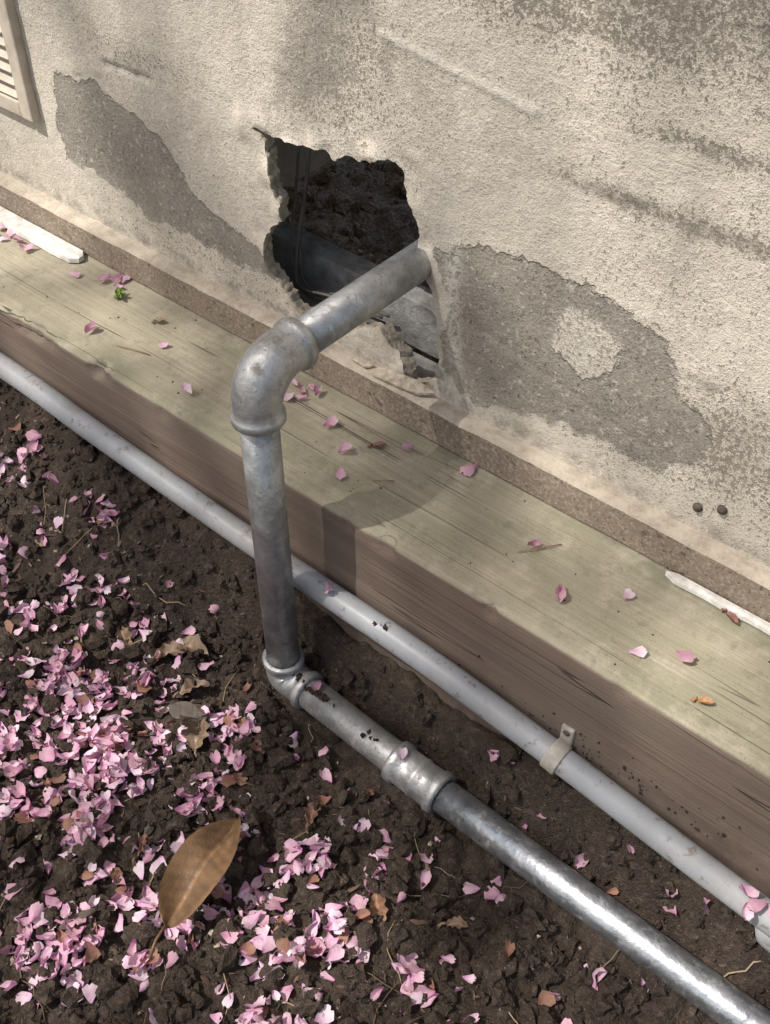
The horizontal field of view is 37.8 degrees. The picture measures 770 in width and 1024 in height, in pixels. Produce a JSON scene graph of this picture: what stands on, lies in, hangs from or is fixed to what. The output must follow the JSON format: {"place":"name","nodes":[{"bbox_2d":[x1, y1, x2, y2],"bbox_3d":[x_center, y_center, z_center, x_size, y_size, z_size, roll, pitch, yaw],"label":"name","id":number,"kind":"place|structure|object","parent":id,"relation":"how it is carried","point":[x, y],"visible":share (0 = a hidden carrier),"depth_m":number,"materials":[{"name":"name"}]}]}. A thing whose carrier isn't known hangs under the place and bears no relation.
{"place":"outdoors","nodes":[
{"label":"outdoors","id":0,"kind":"place"},
{"bbox_2d":[0,155,769,1023],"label":"ground","id":1,"kind":"structure","parent":0,"point":[334,641],"depth_m":1.32,"materials":[{"name":"soil"}]},
{"bbox_2d":[115,626,131,645],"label":"dry leaf","id":2,"kind":"object","parent":1,"relation":"on","point":[123,634],"visible":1,"depth_m":1.49,"materials":[{"name":"brown plant"}]},
{"bbox_2d":[131,833,148,865],"bbox_3d":[-0.280,0.381,1.274,0.016,0.015,0.040,17,47,16],"label":"dry leaf","id":3,"kind":"object","parent":1,"relation":"on","point":[142,840],"visible":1,"depth_m":1.28,"materials":[{"name":"brown plant"}]},
{"bbox_2d":[144,806,157,834],"bbox_3d":[-0.273,0.362,1.312,0.010,0.010,0.040,5,45,5],"label":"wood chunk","id":4,"kind":"object","parent":1,"relation":"on","point":[148,829],"visible":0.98,"depth_m":1.30,"materials":[{"name":"brown wood"}]},
{"bbox_2d":[151,641,188,660],"bbox_3d":[-0.285,0.186,1.473,0.033,0.019,0.044,31,53,27],"label":"dry leaf","id":5,"kind":"object","parent":1,"relation":"on","point":[165,649],"visible":1,"depth_m":1.48,"materials":[{"name":"brown plant"}]},
{"bbox_2d":[170,634,208,655],"bbox_3d":[-0.260,0.177,1.488,0.061,0.024,0.033,31,53,27],"label":"dry leaf","id":6,"kind":"object","parent":1,"relation":"on","point":[192,643],"visible":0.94,"depth_m":1.49,"materials":[{"name":"brown plant"}]},
{"bbox_2d":[172,678,209,697],"bbox_3d":[-0.248,0.223,1.433,0.050,0.017,0.021,-11,46,-11],"label":"dry leaf","id":7,"kind":"object","parent":1,"relation":"on","point":[188,686],"visible":1,"depth_m":1.44,"materials":[{"name":"brown plant"}]},
{"bbox_2d":[181,718,209,756],"bbox_3d":[-0.231,0.273,1.384,0.039,0.028,0.043,31,53,27],"label":"dry leaf","id":8,"kind":"object","parent":1,"relation":"on","point":[193,737],"visible":1,"depth_m":1.38,"materials":[{"name":"brown plant"}]},
{"bbox_2d":[0,407,581,1023],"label":"pebbles","id":9,"kind":"object","parent":1,"relation":"on","point":[38,837],"visible":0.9,"depth_m":1.29,"materials":[{"name":"grey stone"}]},
{"bbox_2d":[304,800,321,830],"bbox_3d":[-0.085,0.351,1.310,0.020,0.016,0.038,31,53,27],"label":"dry leaf","id":10,"kind":"object","parent":1,"relation":"on","point":[311,814],"visible":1,"depth_m":1.31,"materials":[{"name":"brown plant"}]},
{"bbox_2d":[284,160,434,357],"bbox_3d":[0.060,-0.406,1.891,1.433,0.090,0.643,31,53,27],"label":"crawlspace rubble","id":11,"kind":"object","parent":1,"relation":"on","point":[344,205],"visible":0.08,"depth_m":2.01,"materials":[{"name":"soil"}]},
{"bbox_2d":[0,393,726,1023],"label":"bark mulch chips","id":12,"kind":"object","parent":1,"relation":"on","point":[204,979],"visible":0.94,"depth_m":1.31,"materials":[{"name":"brown wood"}]},
{"bbox_2d":[300,295,443,377],"bbox_3d":[-0.191,-0.266,1.616,14.000,0.150,0.053,31,53,27],"label":"ledger plate","id":13,"kind":"object","parent":1,"relation":"on","point":[426,367],"depth_m":1.43,"materials":[{"name":"grey wood"}]},
{"bbox_2d":[271,221,438,358],"bbox_3d":[-0.159,-0.371,1.564,14.000,0.072,0.035,31,53,27],"label":"sill plate","id":14,"kind":"object","parent":13,"relation":"on","point":[333,268],"visible":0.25,"depth_m":1.47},
{"bbox_2d":[275,138,331,187],"bbox_3d":[0.092,-0.681,1.634,0.044,0.128,0.770,31,53,27],"label":"floor joist","id":15,"kind":"object","parent":14,"relation":"on","point":[287,158],"depth_m":1.46,"materials":[{"name":"brown wood"}]},
{"bbox_2d":[290,146,385,324],"bbox_3d":[-0.062,-0.368,1.371,0.154,0.278,0.027,31,53,27],"label":"cable","id":16,"kind":"object","parent":14,"relation":"attached to","point":[292,229],"visible":0.66,"depth_m":1.44,"materials":[{"name":"black plastic"}]},
{"bbox_2d":[294,148,382,318],"bbox_3d":[-0.061,-0.366,1.360,0.140,0.266,0.027,31,53,27],"label":"cable","id":17,"kind":"object","parent":14,"relation":"attached to","point":[298,235],"visible":0.66,"depth_m":1.42,"materials":[{"name":"black plastic"}]},
{"bbox_2d":[298,149,389,317],"bbox_3d":[-0.054,-0.373,1.371,0.146,0.272,0.027,31,53,27],"label":"cable","id":18,"kind":"object","parent":14,"relation":"attached to","point":[312,288],"visible":0.46,"depth_m":1.46,"materials":[{"name":"black plastic"}]},
{"bbox_2d":[369,892,387,921],"bbox_3d":[-0.004,0.434,1.223,0.037,0.018,0.026,31,53,27],"label":"dry leaf","id":19,"kind":"object","parent":1,"relation":"on","point":[377,905],"visible":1,"depth_m":1.23,"materials":[{"name":"brown plant"}]},
{"bbox_2d":[0,345,760,1023],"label":"twigs","id":20,"kind":"object","parent":1,"relation":"on","point":[254,785],"visible":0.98,"depth_m":1.27,"materials":[{"name":"brown wood"}]},
{"bbox_2d":[0,227,769,897],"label":"timber beam","id":21,"kind":"structure","parent":1,"relation":"on","point":[414,539],"depth_m":1.25,"materials":[{"name":"beige wood"}]},
{"bbox_2d":[0,206,83,262],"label":"white painted strip","id":22,"kind":"object","parent":21,"relation":"on","point":[50,243],"visible":1,"depth_m":1.67,"materials":[{"name":"paint"}]},
{"bbox_2d":[151,317,165,323],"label":"leaf","id":23,"kind":"object","parent":21,"relation":"on","point":[159,319],"visible":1,"depth_m":1.53,"materials":[{"name":"plant"}]},
{"bbox_2d":[367,441,386,447],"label":"leaf","id":24,"kind":"object","parent":21,"relation":"on","point":[380,443],"visible":1,"depth_m":1.35,"materials":[{"name":"plant"}]},
{"bbox_2d":[0,0,769,622],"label":"stucco house wall","id":25,"kind":"structure","parent":21,"relation":"on","point":[586,182],"depth_m":1.15,"materials":[{"name":"paint"}]},
{"bbox_2d":[0,0,40,122],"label":"foundation vent","id":26,"kind":"object","parent":25,"relation":"attached to","point":[17,95],"visible":1,"depth_m":1.52,"materials":[{"name":"beige paint"}]},
{"bbox_2d":[251,127,443,381],"bbox_3d":[-0.036,-0.304,1.307,0.293,0.288,0.038,31,53,27],"label":"broken edge","id":27,"kind":"object","parent":25,"relation":"attached to","point":[388,330],"visible":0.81,"depth_m":1.35,"materials":[{"name":"paint"}]},
{"bbox_2d":[352,356,374,368],"bbox_3d":[-0.027,-0.183,1.380,0.031,0.004,0.011,31,53,27],"label":"plaster flake","id":28,"kind":"object","parent":25,"relation":"on","point":[363,362],"visible":1,"depth_m":1.38,"materials":[{"name":"paint"}]},
{"bbox_2d":[373,369,434,394],"bbox_3d":[0.023,-0.155,1.345,0.085,0.014,0.014,28,51,25],"label":"plaster flake","id":29,"kind":"object","parent":25,"relation":"on","point":[404,382],"visible":1,"depth_m":1.34,"materials":[{"name":"paint"}]},
{"bbox_2d":[0,352,769,952],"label":"plastic conduit","id":30,"kind":"object","parent":21,"relation":"attached to","point":[634,816],"visible":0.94,"depth_m":1.26,"materials":[{"name":"grey plastic"}]},
{"bbox_2d":[691,696,713,703],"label":"leaf","id":31,"kind":"object","parent":21,"relation":"on","point":[705,699],"visible":1,"depth_m":1.08,"materials":[{"name":"orange plant"}]},
{"bbox_2d":[665,571,769,635],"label":"white painted strip","id":32,"kind":"object","parent":21,"relation":"on","point":[698,590],"visible":1,"depth_m":1.17,"materials":[{"name":"paint"}]},
{"bbox_2d":[721,608,737,623],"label":"leaf","id":33,"kind":"object","parent":21,"relation":"on","point":[733,617],"visible":1,"depth_m":1.16,"materials":[{"name":"plant"}]},
{"bbox_2d":[0,382,769,1023],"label":"soil clods","id":34,"kind":"object","parent":1,"relation":"on","point":[168,1006],"visible":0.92,"depth_m":1.28,"materials":[{"name":"brown soil"}]},
{"bbox_2d":[59,908,95,929],"bbox_3d":[-0.329,0.435,1.202,0.040,0.010,0.012,-29,52,-26],"label":"wood chunk","id":35,"kind":"object","parent":34,"relation":"on","point":[83,914],"visible":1,"depth_m":1.20,"materials":[{"name":"brown wood"}]},
{"bbox_2d":[168,701,208,721],"bbox_3d":[-0.247,0.250,1.409,0.055,0.014,0.024,5,45,5],"label":"flat grey stone","id":36,"kind":"object","parent":34,"relation":"on","point":[192,712],"visible":1,"depth_m":1.40,"materials":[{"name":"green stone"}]},
{"bbox_2d":[0,223,769,1023],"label":"cherry petals","id":37,"kind":"object","parent":1,"relation":"on","point":[108,743],"visible":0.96,"depth_m":1.28,"materials":[{"name":"pink plant"}]},
{"bbox_2d":[148,816,240,958],"bbox_3d":[-0.205,0.395,1.202,0.061,0.031,0.182,14,47,14],"label":"brown magnolia leaf","id":38,"kind":"object","parent":37,"relation":"on","point":[198,865],"visible":1,"depth_m":1.21,"materials":[{"name":"brown plant"}]},
{"bbox_2d":[437,916,468,928],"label":"dry leaf","id":39,"kind":"object","parent":1,"relation":"on","point":[459,922],"visible":1,"depth_m":1.22,"materials":[{"name":"brown plant"}]},
{"bbox_2d":[229,240,769,1023],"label":"galvanized water pipe","id":40,"kind":"object","parent":1,"relation":"on","point":[277,358],"visible":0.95,"depth_m":1.20,"materials":[{"name":"metal"}]},
{"bbox_2d":[3,286,769,870],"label":"soil crumbs","id":41,"kind":"object","parent":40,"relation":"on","point":[317,692],"visible":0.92,"depth_m":1.30,"materials":[{"name":"brown soil"}]}
]}

